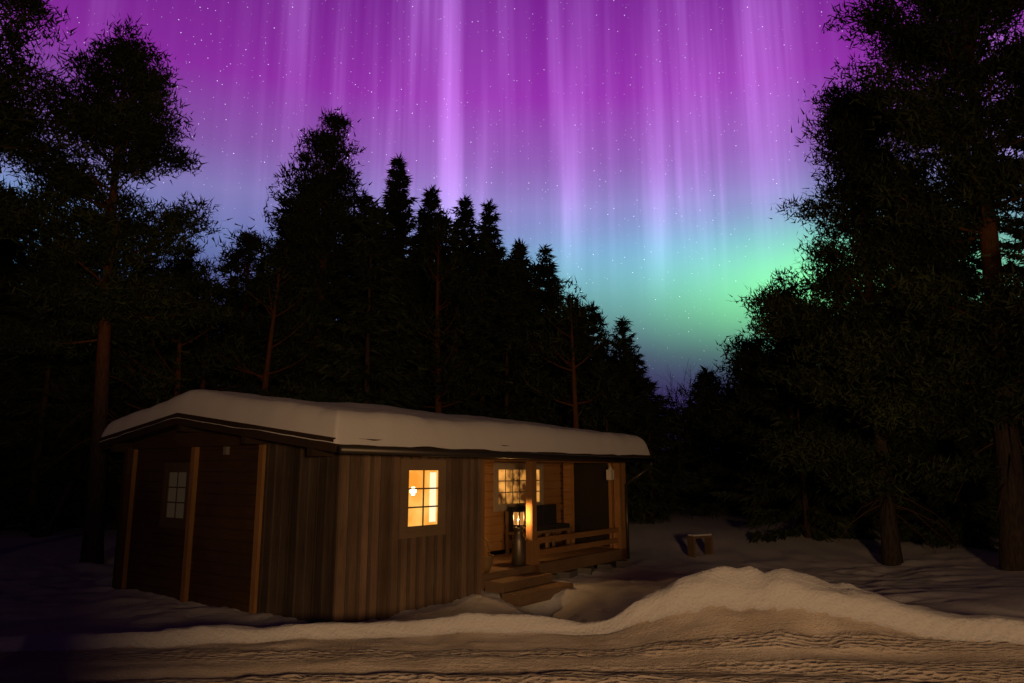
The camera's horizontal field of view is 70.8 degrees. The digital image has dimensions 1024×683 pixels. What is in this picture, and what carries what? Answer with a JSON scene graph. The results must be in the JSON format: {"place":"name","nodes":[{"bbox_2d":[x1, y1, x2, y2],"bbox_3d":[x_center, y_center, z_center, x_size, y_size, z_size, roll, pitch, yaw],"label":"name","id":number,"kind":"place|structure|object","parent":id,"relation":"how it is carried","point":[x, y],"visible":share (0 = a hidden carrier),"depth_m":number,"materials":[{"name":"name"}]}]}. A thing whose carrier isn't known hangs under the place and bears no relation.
{"place":"outdoors","nodes":[
{"label":"outdoors","id":0,"kind":"place"},
{"bbox_2d":[336,445,654,558],"bbox_3d":[0.295,3.021,12.398,0.590,2.185,8.850,-7,-13,36],"label":"gutter","id":1,"kind":"object","parent":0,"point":[361,450],"visible":1,"depth_m":11.43,"materials":[{"name":"grey metal"}]},
{"bbox_2d":[0,480,1023,682],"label":"terrain","id":2,"kind":"structure","parent":0,"point":[737,606],"depth_m":7.31,"materials":[{"name":"white snow"}]},
{"bbox_2d":[126,445,258,611],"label":"gable logs","id":3,"kind":"object","parent":2,"relation":"on","point":[222,550],"visible":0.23,"depth_m":11.22,"materials":[{"name":"brown wood"}]},
{"bbox_2d":[121,445,266,613],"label":"vertical wall posts","id":4,"kind":"object","parent":3,"relation":"attached to","point":[188,541],"visible":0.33,"depth_m":11.27,"materials":[{"name":"brown wood"}]},
{"bbox_2d":[223,447,229,454],"bbox_3d":[-4.410,1.685,11.113,0.080,0.120,0.059,-7,-13,36],"label":"wall vent","id":5,"kind":"object","parent":3,"relation":"attached to","point":[226,450],"visible":1,"depth_m":11.09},
{"bbox_2d":[132,429,266,448],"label":"gable tops","id":6,"kind":"object","parent":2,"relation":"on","point":[201,438],"visible":0.29,"depth_m":11.65,"materials":[{"name":"brown wood"}]},
{"bbox_2d":[109,425,176,445],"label":"roof slab","id":7,"kind":"structure","parent":6,"relation":"on","point":[155,433],"depth_m":12.19,"materials":[{"name":"brown wood"}]},
{"bbox_2d":[159,462,189,528],"bbox_3d":[-5.504,2.515,11.803,0.860,1.050,0.035,-7,-13,36],"label":"gable window frame","id":8,"kind":"object","parent":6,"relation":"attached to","point":[171,522],"visible":0.91,"depth_m":11.85,"materials":[{"name":"brown wood"}]},
{"bbox_2d":[166,472,186,517],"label":"window panes","id":9,"kind":"object","parent":8,"relation":"in","point":[180,495],"visible":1,"depth_m":11.82,"materials":[{"name":"glass"}]},
{"bbox_2d":[100,389,649,454],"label":"roof snow","id":10,"kind":"structure","parent":6,"relation":"on","point":[347,423],"depth_m":10.98,"materials":[{"name":"white snow"}]},
{"bbox_2d":[110,424,332,456],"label":"purlins","id":11,"kind":"object","parent":10,"relation":"attached to","point":[119,447],"visible":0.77,"depth_m":10.42,"materials":[{"name":"brown wood"}]},
{"bbox_2d":[99,413,649,457],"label":"fascia","id":12,"kind":"structure","parent":10,"relation":"attached to","point":[249,431],"depth_m":10.52,"materials":[{"name":"brown wood"}]},
{"bbox_2d":[257,440,339,622],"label":"store side boards","id":13,"kind":"object","parent":2,"relation":"on","point":[298,547],"visible":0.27,"depth_m":9.82,"materials":[{"name":"brown wood"}]},
{"bbox_2d":[333,454,481,622],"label":"storefront boards","id":14,"kind":"object","parent":2,"relation":"on","point":[341,542],"visible":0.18,"depth_m":10.16,"materials":[{"name":"brown wood"}]},
{"bbox_2d":[343,454,477,622],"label":"store front battens","id":15,"kind":"object","parent":14,"relation":"attached to","point":[357,586],"visible":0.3,"depth_m":10.25,"materials":[{"name":"brown wood"}]},
{"bbox_2d":[399,459,445,538],"bbox_3d":[-1.314,2.323,10.707,0.035,1.120,0.960,-7,-13,36],"label":"window frame","id":16,"kind":"object","parent":14,"relation":"attached to","point":[422,530],"visible":1,"depth_m":10.66,"materials":[{"name":"brown wood"}]},
{"bbox_2d":[410,487,415,494],"bbox_3d":[-1.450,2.195,10.560,0.004,0.120,0.130,-8,-13,36],"label":"star lamp","id":17,"kind":"object","parent":16,"relation":"attached to","point":[412,492],"visible":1,"depth_m":10.55,"materials":[{"name":"white"}]},
{"bbox_2d":[408,470,437,526],"bbox_3d":[-1.326,2.324,10.715,0.008,0.800,0.640,-7,-13,36],"label":"room interior","id":18,"kind":"object","parent":16,"relation":"in","point":[415,500],"visible":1,"depth_m":10.66,"materials":[{"name":"orange"}]},
{"bbox_2d":[429,472,435,521],"bbox_3d":[-1.197,2.349,10.880,0.002,0.730,0.140,-8,-13,36],"label":"curtain","id":19,"kind":"object","parent":16,"relation":"attached to","point":[432,510],"visible":1,"depth_m":10.88,"materials":[{"name":"beige fabric"}]},
{"bbox_2d":[0,0,1023,570],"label":"forest","id":20,"kind":"object","parent":2,"relation":"on","point":[46,282],"depth_m":16.86,"materials":[{"name":"green plant"}]},
{"bbox_2d":[481,544,625,606],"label":"deck","id":21,"kind":"structure","parent":2,"relation":"on","point":[521,586],"depth_m":12.37,"materials":[{"name":"brown wood"}]},
{"bbox_2d":[484,537,493,571],"bbox_3d":[-0.496,3.544,12.020,0.400,0.561,0.402,-7,-13,36],"label":"basket","id":22,"kind":"object","parent":21,"relation":"on","point":[488,560],"visible":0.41,"depth_m":11.88,"materials":[{"name":"wicker"}]},
{"bbox_2d":[484,546,487,555],"bbox_3d":[-0.485,3.564,12.008,0.126,0.333,0.258,-7,-13,36],"label":"firewood","id":23,"kind":"object","parent":22,"relation":"in","point":[485,551],"visible":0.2,"depth_m":12.07,"materials":[{"name":"brown wood"}]},
{"bbox_2d":[511,526,525,565],"bbox_3d":[0.119,3.637,12.831,0.259,0.665,0.261,1,-10,-8],"label":"milk churn","id":24,"kind":"object","parent":21,"relation":"on","point":[518,549],"visible":0.98,"depth_m":12.73,"materials":[{"name":"grey"}]},
{"bbox_2d":[512,501,524,526],"bbox_3d":[0.119,3.092,12.928,0.170,0.438,0.170,-7,-13,36],"label":"lantern frame","id":25,"kind":"object","parent":24,"relation":"on","point":[518,509],"visible":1,"depth_m":12.90,"materials":[{"name":"black metal"}]},
{"bbox_2d":[484,461,563,554],"bbox_3d":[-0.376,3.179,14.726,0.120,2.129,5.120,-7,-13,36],"label":"porch logs","id":26,"kind":"object","parent":21,"relation":"on","point":[494,529],"visible":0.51,"depth_m":14.75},
{"bbox_2d":[505,510,571,553],"bbox_3d":[0.586,3.958,15.139,0.480,0.850,1.800,-7,-13,36],"label":"porch bench","id":27,"kind":"object","parent":21,"relation":"on","point":[546,532],"visible":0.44,"depth_m":14.71,"materials":[{"name":"brown wood"}]},
{"bbox_2d":[508,504,569,532],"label":"cushions","id":28,"kind":"object","parent":27,"relation":"on","point":[546,517],"visible":0.75,"depth_m":15.36,"materials":[{"name":"black fabric"}]},
{"bbox_2d":[482,458,622,555],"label":"porch beams","id":29,"kind":"structure","parent":21,"relation":"on","point":[546,539],"depth_m":14.04,"materials":[{"name":"brown wood"}]},
{"bbox_2d":[493,463,543,511],"bbox_3d":[0.168,3.088,15.357,0.036,0.980,1.780,-7,-13,36],"label":"window frame","id":30,"kind":"object","parent":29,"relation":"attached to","point":[497,506],"visible":0.86,"depth_m":15.12,"materials":[{"name":"brown wood"}]},
{"bbox_2d":[499,470,538,503],"bbox_3d":[0.156,3.090,15.366,0.011,0.700,1.500,-7,-13,36],"label":"window pane","id":31,"kind":"object","parent":30,"relation":"in","point":[509,486],"visible":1,"depth_m":15.20,"materials":[{"name":"glass"}]},
{"bbox_2d":[571,462,612,546],"bbox_3d":[1.793,3.581,16.232,1.060,1.980,0.039,-7,-13,36],"label":"door frame","id":32,"kind":"object","parent":29,"relation":"attached to","point":[610,490],"visible":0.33,"depth_m":16.32,"materials":[{"name":"brown wood"}]},
{"bbox_2d":[574,463,609,546],"bbox_3d":[1.796,3.621,16.230,0.900,1.900,0.030,-7,-13,36],"label":"end door","id":33,"kind":"structure","parent":32,"relation":"in","point":[591,502],"depth_m":16.23,"materials":[{"name":"brown wood"}]},
{"bbox_2d":[606,466,613,479],"bbox_3d":[2.125,2.813,15.579,0.140,0.360,0.140,-7,-13,36],"label":"hanging lantern","id":34,"kind":"object","parent":29,"relation":"hanging from","point":[610,473],"visible":1,"depth_m":15.54,"materials":[{"name":"white"}]},
{"bbox_2d":[481,461,626,589],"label":"porch posts","id":35,"kind":"object","parent":21,"relation":"on","point":[532,549],"visible":0.54,"depth_m":13.10,"materials":[{"name":"brown wood"}]},
{"bbox_2d":[563,462,625,547],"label":"porch end logs","id":36,"kind":"object","parent":21,"relation":"on","point":[567,488],"visible":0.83,"depth_m":16.59,"materials":[{"name":"brown wood"}]},
{"bbox_2d":[552,559,628,579],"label":"stones","id":37,"kind":"object","parent":2,"relation":"on","point":[588,570],"visible":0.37,"depth_m":14.01,"materials":[{"name":"grey"}]},
{"bbox_2d":[687,535,713,557],"bbox_3d":[4.450,4.917,16.998,0.600,0.650,0.220,6,-12,-28],"label":"bench","id":38,"kind":"object","parent":2,"relation":"on","point":[691,543],"visible":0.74,"depth_m":16.95,"materials":[{"name":"brown wood"}]},
{"bbox_2d":[0,0,1023,452],"label":"sky","id":39,"kind":"structure","parent":0,"point":[650,143],"materials":[{"name":"purple"}]},
{"bbox_2d":[688,533,711,535],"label":"bench snow","id":40,"kind":"structure","parent":0,"point":[704,534],"depth_m":16.97,"materials":[{"name":"white snow"}]}
]}

